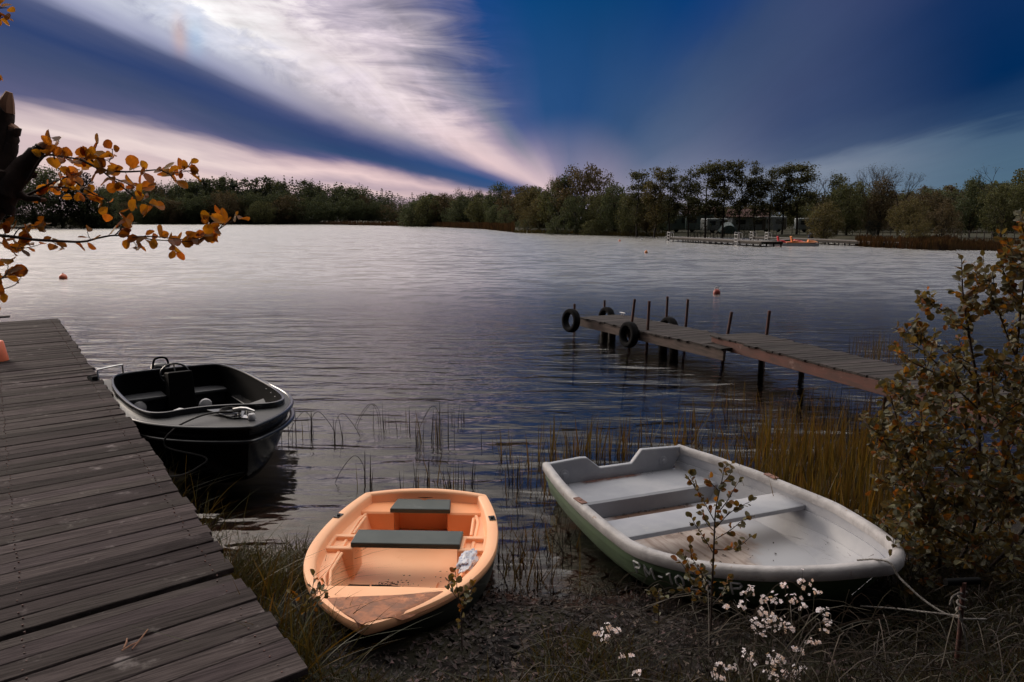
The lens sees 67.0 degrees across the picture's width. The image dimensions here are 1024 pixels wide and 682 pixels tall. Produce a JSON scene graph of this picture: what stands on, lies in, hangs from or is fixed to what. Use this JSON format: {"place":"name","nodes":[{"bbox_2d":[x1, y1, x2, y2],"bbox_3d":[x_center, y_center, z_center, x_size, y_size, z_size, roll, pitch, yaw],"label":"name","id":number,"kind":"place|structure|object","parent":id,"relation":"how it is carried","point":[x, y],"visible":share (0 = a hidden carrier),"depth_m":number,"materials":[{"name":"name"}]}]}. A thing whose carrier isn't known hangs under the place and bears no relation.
{"place":"outdoors","nodes":[
{"label":"outdoors","id":0,"kind":"place"},
{"bbox_2d":[0,220,1023,681],"bbox_3d":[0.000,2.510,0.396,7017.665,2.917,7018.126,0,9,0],"label":"ground","id":1,"kind":"structure","parent":0,"point":[304,476],"depth_m":15.63,"materials":[{"name":"soil"}]},
{"bbox_2d":[7,170,56,224],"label":"tree","id":2,"kind":"object","parent":1,"relation":"on","point":[23,204],"visible":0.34,"depth_m":199.02,"materials":[{"name":"green plant"}]},
{"bbox_2d":[24,164,85,228],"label":"tree","id":3,"kind":"object","parent":1,"relation":"on","point":[46,175],"visible":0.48,"depth_m":197.84,"materials":[{"name":"green plant"}]},
{"bbox_2d":[58,172,106,225],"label":"tree","id":4,"kind":"object","parent":1,"relation":"on","point":[82,176],"visible":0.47,"depth_m":199.16,"materials":[{"name":"green plant"}]},
{"bbox_2d":[77,187,121,233],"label":"tree","id":5,"kind":"object","parent":1,"relation":"on","point":[107,196],"visible":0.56,"depth_m":199.53,"materials":[{"name":"green plant"}]},
{"bbox_2d":[0,0,249,308],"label":"alder tree","id":6,"kind":"object","parent":1,"relation":"on","point":[17,174],"visible":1,"depth_m":2.90,"materials":[{"name":"brown plant"}]},
{"bbox_2d":[216,189,243,223],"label":"tree","id":7,"kind":"object","parent":1,"relation":"on","point":[232,206],"visible":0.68,"depth_m":343.23,"materials":[{"name":"green plant"}]},
{"bbox_2d":[244,200,276,223],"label":"tree","id":8,"kind":"object","parent":1,"relation":"on","point":[261,218],"visible":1,"depth_m":338.48,"materials":[{"name":"green plant"}]},
{"bbox_2d":[286,569,329,638],"bbox_3d":[-1.077,1.439,4.124,0.222,0.430,0.132,-1,9,-9],"label":"alder seedling","id":9,"kind":"object","parent":1,"relation":"on","point":[315,592],"visible":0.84,"depth_m":4.13,"materials":[{"name":"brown plant"}]},
{"bbox_2d":[96,172,549,227],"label":"forest","id":10,"kind":"object","parent":1,"relation":"on","point":[308,201],"visible":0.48,"depth_m":355.65,"materials":[{"name":"green plant"}]},
{"bbox_2d":[1,207,678,233],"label":"undergrowth","id":11,"kind":"object","parent":1,"relation":"on","point":[78,224],"visible":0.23,"depth_m":201.17,"materials":[{"name":"green plant"}]},
{"bbox_2d":[303,488,497,636],"bbox_3d":[-0.712,1.506,5.041,1.228,0.454,2.122,0,9,2],"label":"dinghy","id":12,"kind":"object","parent":1,"relation":"on","point":[425,535],"visible":0.88,"depth_m":5.19,"materials":[{"name":"plastic"}]},
{"bbox_2d":[456,548,478,573],"bbox_3d":[-0.285,1.391,4.945,0.131,0.069,0.331,-4,11,11],"label":"crumpled bag","id":13,"kind":"object","parent":12,"relation":"on","point":[468,560],"visible":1,"depth_m":4.90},
{"bbox_2d":[397,200,425,225],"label":"tree","id":14,"kind":"object","parent":1,"relation":"on","point":[410,216],"visible":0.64,"depth_m":250.44,"materials":[{"name":"green plant"}]},
{"bbox_2d":[412,194,441,230],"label":"tree","id":15,"kind":"object","parent":1,"relation":"on","point":[421,207],"visible":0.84,"depth_m":245.09,"materials":[{"name":"green plant"}]},
{"bbox_2d":[429,192,455,221],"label":"tree","id":16,"kind":"object","parent":1,"relation":"on","point":[443,202],"visible":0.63,"depth_m":244.69,"materials":[{"name":"green plant"}]},
{"bbox_2d":[444,196,471,221],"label":"tree","id":17,"kind":"object","parent":1,"relation":"on","point":[458,205],"visible":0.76,"depth_m":230.52,"materials":[{"name":"green plant"}]},
{"bbox_2d":[445,567,475,650],"bbox_3d":[-0.268,1.430,4.058,0.164,0.542,0.179,0,9,0],"label":"alder seedling","id":18,"kind":"object","parent":1,"relation":"on","point":[467,595],"visible":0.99,"depth_m":4.05,"materials":[{"name":"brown plant"}]},
{"bbox_2d":[463,196,490,222],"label":"tree","id":19,"kind":"object","parent":1,"relation":"on","point":[476,210],"visible":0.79,"depth_m":215.85,"materials":[{"name":"green plant"}]},
{"bbox_2d":[484,204,501,222],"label":"tree","id":20,"kind":"object","parent":1,"relation":"on","point":[492,220],"visible":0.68,"depth_m":191.75,"materials":[{"name":"green plant"}]},
{"bbox_2d":[481,181,510,222],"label":"tree","id":21,"kind":"object","parent":1,"relation":"on","point":[494,197],"visible":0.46,"depth_m":200.41,"materials":[{"name":"green plant"}]},
{"bbox_2d":[494,186,529,221],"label":"tree","id":22,"kind":"object","parent":1,"relation":"on","point":[513,204],"visible":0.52,"depth_m":185.79,"materials":[{"name":"green plant"}]},
{"bbox_2d":[512,184,543,223],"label":"tree","id":23,"kind":"object","parent":1,"relation":"on","point":[524,199],"visible":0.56,"depth_m":171.17,"materials":[{"name":"green plant"}]},
{"bbox_2d":[518,206,538,229],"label":"bush","id":24,"kind":"object","parent":1,"relation":"on","point":[527,218],"visible":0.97,"depth_m":137.84,"materials":[{"name":"green plant"}]},
{"bbox_2d":[479,447,580,595],"bbox_3d":[0.190,1.334,6.473,1.080,0.589,3.097,0,9,0],"label":"reed fringe","id":25,"kind":"object","parent":1,"relation":"on","point":[517,569],"visible":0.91,"depth_m":5.78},
{"bbox_2d":[529,196,549,229],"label":"tree","id":26,"kind":"object","parent":1,"relation":"on","point":[539,224],"visible":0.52,"depth_m":137.85,"materials":[{"name":"green plant"}]},
{"bbox_2d":[537,180,562,225],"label":"tree","id":27,"kind":"object","parent":1,"relation":"on","point":[544,205],"visible":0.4,"depth_m":133.33,"materials":[{"name":"green plant"}]},
{"bbox_2d":[544,216,568,234],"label":"bush","id":28,"kind":"object","parent":1,"relation":"on","point":[552,227],"visible":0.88,"depth_m":122.53,"materials":[{"name":"green plant"}]},
{"bbox_2d":[546,173,579,228],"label":"tree","id":29,"kind":"object","parent":1,"relation":"on","point":[551,207],"visible":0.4,"depth_m":129.64,"materials":[{"name":"green plant"}]},
{"bbox_2d":[112,448,1023,681],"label":"grass","id":30,"kind":"structure","parent":1,"relation":"on","point":[262,580],"depth_m":4.12,"materials":[{"name":"plant"}]},
{"bbox_2d":[559,194,591,234],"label":"tree","id":31,"kind":"object","parent":1,"relation":"on","point":[578,222],"visible":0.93,"depth_m":119.98,"materials":[{"name":"green plant"}]},
{"bbox_2d":[550,161,619,225],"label":"tree","id":32,"kind":"object","parent":1,"relation":"on","point":[587,179],"visible":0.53,"depth_m":125.93,"materials":[{"name":"green plant"}]},
{"bbox_2d":[579,219,603,237],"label":"bush","id":33,"kind":"object","parent":1,"relation":"on","point":[592,224],"visible":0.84,"depth_m":115.05,"materials":[{"name":"green plant"}]},
{"bbox_2d":[583,190,612,231],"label":"tree","id":34,"kind":"object","parent":1,"relation":"on","point":[593,209],"visible":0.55,"depth_m":117.87,"materials":[{"name":"green plant"}]},
{"bbox_2d":[593,622,620,663],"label":"wildflower","id":35,"kind":"object","parent":1,"relation":"on","point":[616,632],"visible":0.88,"depth_m":3.90,"materials":[{"name":"white plant"}]},
{"bbox_2d":[594,181,632,232],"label":"tree","id":36,"kind":"object","parent":1,"relation":"on","point":[611,216],"visible":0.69,"depth_m":113.86,"materials":[{"name":"green plant"}]},
{"bbox_2d":[613,197,641,235],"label":"tree","id":37,"kind":"object","parent":1,"relation":"on","point":[625,219],"visible":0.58,"depth_m":110.22,"materials":[{"name":"green plant"}]},
{"bbox_2d":[620,169,655,238],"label":"tree","id":38,"kind":"object","parent":1,"relation":"on","point":[634,197],"visible":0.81,"depth_m":105.72,"materials":[{"name":"green plant"}]},
{"bbox_2d":[634,193,660,232],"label":"tree","id":39,"kind":"object","parent":1,"relation":"on","point":[646,226],"visible":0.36,"depth_m":108.22,"materials":[{"name":"green plant"}]},
{"bbox_2d":[287,524,1023,681],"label":"leaf litter","id":40,"kind":"object","parent":1,"relation":"on","point":[503,601],"visible":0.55,"depth_m":4.23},
{"bbox_2d":[640,167,678,242],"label":"tree","id":41,"kind":"object","parent":1,"relation":"on","point":[654,188],"visible":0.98,"depth_m":101.92,"materials":[{"name":"green plant"}]},
{"bbox_2d":[645,586,674,637],"bbox_3d":[0.799,1.506,4.214,0.098,0.355,0.148,-8,12,-42],"label":"alder seedling","id":42,"kind":"object","parent":1,"relation":"on","point":[654,591],"visible":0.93,"depth_m":4.20,"materials":[{"name":"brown plant"}]},
{"bbox_2d":[653,162,684,236],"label":"tree","id":43,"kind":"object","parent":1,"relation":"on","point":[672,188],"visible":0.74,"depth_m":103.92,"materials":[{"name":"green plant"}]},
{"bbox_2d":[664,215,693,231],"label":"holiday house","id":44,"kind":"structure","parent":1,"relation":"on","point":[675,226],"depth_m":115.40,"materials":[{"name":"grey wood"}]},
{"bbox_2d":[673,168,706,236],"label":"tree","id":45,"kind":"object","parent":1,"relation":"on","point":[690,185],"visible":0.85,"depth_m":101.83,"materials":[{"name":"green plant"}]},
{"bbox_2d":[685,206,715,229],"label":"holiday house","id":46,"kind":"structure","parent":1,"relation":"on","point":[697,221],"depth_m":113.61,"materials":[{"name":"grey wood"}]},
{"bbox_2d":[681,159,727,237],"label":"tree","id":47,"kind":"object","parent":1,"relation":"on","point":[703,209],"visible":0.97,"depth_m":98.75,"materials":[{"name":"green plant"}]},
{"bbox_2d":[670,460,756,655],"bbox_3d":[1.027,1.144,3.980,0.446,1.124,0.168,0,9,0],"label":"alder sapling","id":48,"kind":"object","parent":1,"relation":"on","point":[690,538],"visible":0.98,"depth_m":3.94,"materials":[{"name":"brown plant"}]},
{"bbox_2d":[700,218,727,232],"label":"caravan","id":49,"kind":"object","parent":1,"relation":"on","point":[712,222],"visible":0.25,"depth_m":109.55,"materials":[{"name":"white metal"}]},
{"bbox_2d":[702,159,744,237],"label":"tree","id":50,"kind":"object","parent":1,"relation":"on","point":[727,193],"visible":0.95,"depth_m":97.59,"materials":[{"name":"green plant"}]},
{"bbox_2d":[542,444,905,608],"bbox_3d":[1.464,1.323,5.501,1.790,0.734,2.929,-4,10,-22],"label":"rowing boat","id":51,"kind":"object","parent":1,"relation":"on","point":[649,541],"visible":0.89,"depth_m":5.64,"materials":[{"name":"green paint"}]},
{"bbox_2d":[710,661,738,681],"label":"wildflower","id":52,"kind":"object","parent":1,"relation":"on","point":[719,664],"visible":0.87,"depth_m":3.57,"materials":[{"name":"white plant"}]},
{"bbox_2d":[519,328,937,542],"bbox_3d":[3.869,0.542,10.734,3.724,0.946,10.833,5,10,29],"label":"reed bed","id":53,"kind":"object","parent":1,"relation":"on","point":[823,476],"visible":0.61,"depth_m":7.52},
{"bbox_2d":[724,159,760,237],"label":"tree","id":54,"kind":"object","parent":1,"relation":"on","point":[740,206],"visible":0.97,"depth_m":97.90,"materials":[{"name":"green plant"}]},
{"bbox_2d":[722,585,768,667],"bbox_3d":[1.183,1.452,3.880,0.167,0.417,0.298,8,12,40],"label":"wildflower","id":55,"kind":"object","parent":1,"relation":"on","point":[744,607],"visible":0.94,"depth_m":3.83,"materials":[{"name":"white plant"}]},
{"bbox_2d":[725,209,768,229],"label":"holiday house","id":56,"kind":"structure","parent":1,"relation":"on","point":[760,225],"depth_m":111.52,"materials":[{"name":"grey wood"}]},
{"bbox_2d":[740,160,769,235],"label":"tree","id":57,"kind":"object","parent":1,"relation":"on","point":[754,212],"visible":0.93,"depth_m":98.04,"materials":[{"name":"green plant"}]},
{"bbox_2d":[495,540,1023,681],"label":"dry straw","id":58,"kind":"object","parent":1,"relation":"on","point":[925,670],"visible":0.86,"depth_m":3.81,"materials":[{"name":"brown plant"}]},
{"bbox_2d":[742,648,788,681],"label":"wildflower","id":59,"kind":"object","parent":1,"relation":"on","point":[772,663],"visible":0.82,"depth_m":3.53,"materials":[{"name":"white plant"}]},
{"bbox_2d":[750,591,794,677],"bbox_3d":[1.250,1.428,3.753,0.190,0.484,0.246,6,11,35],"label":"wildflower","id":60,"kind":"object","parent":1,"relation":"on","point":[775,618],"visible":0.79,"depth_m":3.73,"materials":[{"name":"white plant"}]},
{"bbox_2d":[758,167,787,234],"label":"tree","id":61,"kind":"object","parent":1,"relation":"on","point":[771,188],"visible":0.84,"depth_m":98.05,"materials":[{"name":"green plant"}]},
{"bbox_2d":[764,216,786,231],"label":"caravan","id":62,"kind":"object","parent":1,"relation":"on","point":[773,220],"visible":0.57,"depth_m":117.48,"materials":[{"name":"white metal"}]},
{"bbox_2d":[767,159,798,233],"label":"tree","id":63,"kind":"object","parent":1,"relation":"on","point":[784,171],"visible":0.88,"depth_m":96.60,"materials":[{"name":"green plant"}]},
{"bbox_2d":[774,161,827,233],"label":"tree","id":64,"kind":"object","parent":1,"relation":"on","point":[807,178],"visible":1,"depth_m":95.57,"materials":[{"name":"green plant"}]},
{"bbox_2d":[780,568,822,669],"bbox_3d":[1.475,1.384,3.875,0.281,0.552,0.166,-4,10,-25],"label":"wildflower","id":65,"kind":"object","parent":1,"relation":"on","point":[799,581],"visible":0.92,"depth_m":3.84,"materials":[{"name":"white plant"}]},
{"bbox_2d":[794,218,820,231],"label":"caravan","id":66,"kind":"object","parent":1,"relation":"on","point":[802,226],"visible":0.48,"depth_m":113.66,"materials":[{"name":"white metal"}]},
{"bbox_2d":[604,177,1023,232],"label":"forest","id":67,"kind":"object","parent":1,"relation":"on","point":[933,196],"visible":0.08,"depth_m":118.22,"materials":[{"name":"green plant"}]},
{"bbox_2d":[804,607,831,680],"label":"wildflower","id":68,"kind":"object","parent":1,"relation":"on","point":[818,609],"visible":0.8,"depth_m":3.73,"materials":[{"name":"white plant"}]},
{"bbox_2d":[804,199,845,238],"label":"tree","id":69,"kind":"object","parent":1,"relation":"on","point":[823,223],"visible":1,"depth_m":80.63,"materials":[{"name":"green plant"}]},
{"bbox_2d":[819,173,855,234],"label":"tree","id":70,"kind":"object","parent":1,"relation":"on","point":[837,182],"visible":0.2,"depth_m":94.06,"materials":[{"name":"green plant"}]},
{"bbox_2d":[828,180,867,234],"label":"tree","id":71,"kind":"object","parent":1,"relation":"on","point":[851,219],"visible":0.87,"depth_m":90.15,"materials":[{"name":"green plant"}]},
{"bbox_2d":[861,176,900,234],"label":"tree","id":72,"kind":"object","parent":1,"relation":"on","point":[872,205],"visible":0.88,"depth_m":88.09,"materials":[{"name":"green plant"}]},
{"bbox_2d":[860,164,904,234],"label":"tree","id":73,"kind":"object","parent":1,"relation":"on","point":[883,172],"visible":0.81,"depth_m":94.08,"materials":[{"name":"brown plant"}]},
{"bbox_2d":[882,171,923,235],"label":"tree","id":74,"kind":"object","parent":1,"relation":"on","point":[909,185],"visible":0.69,"depth_m":89.73,"materials":[{"name":"brown plant"}]},
{"bbox_2d":[884,194,934,235],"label":"tree","id":75,"kind":"object","parent":1,"relation":"on","point":[912,209],"visible":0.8,"depth_m":70.69,"materials":[{"name":"green plant"}]},
{"bbox_2d":[900,213,933,238],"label":"bush","id":76,"kind":"object","parent":1,"relation":"on","point":[921,228],"visible":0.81,"depth_m":65.93,"materials":[{"name":"green plant"}]},
{"bbox_2d":[854,209,1023,606],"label":"alder shrub","id":77,"kind":"object","parent":1,"relation":"on","point":[921,518],"visible":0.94,"depth_m":4.55,"materials":[{"name":"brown plant"}]},
{"bbox_2d":[922,202,964,236],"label":"bush","id":78,"kind":"object","parent":1,"relation":"on","point":[937,228],"visible":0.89,"depth_m":67.87,"materials":[{"name":"green plant"}]},
{"bbox_2d":[943,577,981,669],"bbox_3d":[2.128,1.457,3.703,0.179,0.689,0.043,-2,9,-10],"label":"mooring stake","id":79,"kind":"object","parent":1,"relation":"on","point":[963,582],"visible":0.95,"depth_m":3.65,"materials":[{"name":"rusty brown metal"},{"name":"pale fibre rope"}]},
{"bbox_2d":[860,605,959,618],"bbox_3d":[2.027,1.367,3.928,0.089,0.208,0.553,-4,10,-26],"label":"rope","id":80,"kind":"object","parent":79,"relation":"attached to","point":[938,613],"visible":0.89,"depth_m":3.89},
{"bbox_2d":[857,558,986,619],"bbox_3d":[2.023,1.260,3.937,0.154,0.156,0.690,-6,11,-32],"label":"rope","id":81,"kind":"object","parent":79,"relation":"attached to","point":[910,588],"visible":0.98,"depth_m":3.97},
{"bbox_2d":[949,591,967,676],"bbox_3d":[2.120,1.391,3.680,0.118,0.428,0.052,1,9,8],"label":"rope","id":82,"kind":"object","parent":79,"relation":"attached to","point":[958,594],"visible":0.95,"depth_m":3.65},
{"bbox_2d":[951,173,993,237],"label":"tree","id":83,"kind":"object","parent":1,"relation":"on","point":[971,199],"visible":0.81,"depth_m":82.37,"materials":[{"name":"green plant"}]},
{"bbox_2d":[941,165,1019,236],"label":"tree","id":84,"kind":"object","parent":1,"relation":"on","point":[953,199],"visible":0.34,"depth_m":87.19,"materials":[{"name":"brown plant"}]},
{"bbox_2d":[972,181,1023,236],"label":"tree","id":85,"kind":"object","parent":1,"relation":"on","point":[1008,213],"visible":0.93,"depth_m":78.40,"materials":[{"name":"green plant"}]},
{"bbox_2d":[993,168,1023,229],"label":"tree","id":86,"kind":"object","parent":1,"relation":"on","point":[1020,179],"visible":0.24,"depth_m":80.65,"materials":[{"name":"green plant"}]},
{"bbox_2d":[0,224,1023,485],"bbox_3d":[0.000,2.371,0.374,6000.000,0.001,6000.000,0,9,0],"label":"water","id":87,"kind":"structure","parent":0,"point":[714,260],"depth_m":29.15,"materials":[{"name":"liquid"}]},
{"bbox_2d":[0,319,307,681],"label":"wooden jetty","id":88,"kind":"object","parent":87,"relation":"in","point":[98,512],"visible":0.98,"depth_m":4.42,"materials":[{"name":"brown wood"}]},
{"bbox_2d":[0,340,8,361],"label":"bucket","id":89,"kind":"object","parent":88,"relation":"on","point":[3,354],"visible":1,"depth_m":10.44,"materials":[{"name":"orange plastic"}]},
{"bbox_2d":[87,356,294,482],"bbox_3d":[-3.537,0.845,8.707,1.802,0.859,3.960,-6,11,-35],"label":"motor boat","id":90,"kind":"object","parent":87,"relation":"on","point":[158,402],"visible":0.83,"depth_m":7.70,"materials":[{"name":"black plastic"}]},
{"bbox_2d":[163,407,241,477],"bbox_3d":[-2.895,0.945,7.315,0.775,0.502,0.403,-9,13,-44],"label":"mooring line","id":91,"kind":"object","parent":90,"relation":"hanging from","point":[224,411],"visible":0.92,"depth_m":7.22,"materials":[{"name":"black fabric"}]},
{"bbox_2d":[136,220,515,231],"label":"reed belt","id":92,"kind":"object","parent":87,"relation":"on","point":[507,227],"visible":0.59,"depth_m":228.46,"materials":[{"name":"plant"}]},
{"bbox_2d":[335,451,372,496],"bbox_3d":[-1.442,1.209,7.108,0.372,0.438,0.177,0,9,0],"label":"reed clump","id":93,"kind":"object","parent":87,"relation":"in","point":[364,474],"visible":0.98,"depth_m":7.08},
{"bbox_2d":[415,409,433,454],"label":"reed clump","id":94,"kind":"object","parent":87,"relation":"in","point":[422,449],"visible":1,"depth_m":8.39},
{"bbox_2d":[418,399,454,450],"bbox_3d":[-0.836,0.921,8.480,0.404,0.579,0.208,-2,9,-15],"label":"reed clump","id":95,"kind":"object","parent":87,"relation":"in","point":[440,437],"visible":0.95,"depth_m":8.54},
{"bbox_2d":[439,456,463,490],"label":"reed clump","id":96,"kind":"object","parent":87,"relation":"in","point":[453,478],"visible":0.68,"depth_m":6.96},
{"bbox_2d":[505,450,536,497],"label":"reed clump","id":97,"kind":"object","parent":87,"relation":"in","point":[520,477],"visible":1,"depth_m":7.07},
{"bbox_2d":[514,229,665,236],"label":"reed belt","id":98,"kind":"object","parent":87,"relation":"on","point":[608,233],"visible":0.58,"depth_m":113.73,"materials":[{"name":"brown plant"}]},
{"bbox_2d":[572,296,732,419],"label":"wooden pier","id":99,"kind":"structure","parent":87,"relation":"in","point":[674,338],"depth_m":14.29,"materials":[{"name":"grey wood"}]},
{"bbox_2d":[562,309,579,331],"bbox_3d":[1.210,-0.420,15.878,0.147,0.490,0.492,0,7,-33],"label":"tyre","id":100,"kind":"object","parent":99,"relation":"hanging from","point":[567,313],"visible":1,"depth_m":15.79,"materials":[{"name":"rubber"}]},
{"bbox_2d":[619,321,638,347],"bbox_3d":[2.162,-0.118,14.326,0.147,0.490,0.492,1,8,-26],"label":"tyre","id":101,"kind":"object","parent":99,"relation":"hanging from","point":[634,337],"visible":1,"depth_m":14.23,"materials":[{"name":"rubber"}]},
{"bbox_2d":[667,232,782,256],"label":"bathing dock","id":102,"kind":"object","parent":87,"relation":"in","point":[726,241],"visible":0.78,"depth_m":73.25,"materials":[{"name":"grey wood"}]},
{"bbox_2d":[783,236,818,245],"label":"pedal boat","id":103,"kind":"object","parent":87,"relation":"on","point":[798,243],"visible":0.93,"depth_m":68.75,"materials":[{"name":"orange plastic"}]},
{"bbox_2d":[749,232,898,253],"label":"bathing dock","id":104,"kind":"object","parent":87,"relation":"in","point":[838,241],"visible":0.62,"depth_m":74.49,"materials":[{"name":"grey wood"}]},
{"bbox_2d":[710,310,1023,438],"bbox_3d":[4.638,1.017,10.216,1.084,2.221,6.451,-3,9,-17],"label":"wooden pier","id":105,"kind":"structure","parent":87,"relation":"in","point":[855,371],"depth_m":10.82,"materials":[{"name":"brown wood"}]},
{"bbox_2d":[855,233,958,250],"bbox_3d":[33.493,-8.710,66.991,6.576,1.244,14.193,-4,10,-22],"label":"reed belt","id":106,"kind":"object","parent":87,"relation":"on","point":[941,242],"visible":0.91,"depth_m":63.71,"materials":[{"name":"plant"}]},
{"bbox_2d":[956,237,1020,250],"bbox_3d":[38.549,-7.736,61.780,5.918,0.941,7.376,6,11,34],"label":"reed belt","id":107,"kind":"object","parent":87,"relation":"on","point":[979,244],"visible":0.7,"depth_m":60.91,"materials":[{"name":"plant"}]},
{"bbox_2d":[0,0,1023,219],"label":"sky","id":108,"kind":"structure","parent":0,"point":[404,98],"materials":[{"name":"blue"}]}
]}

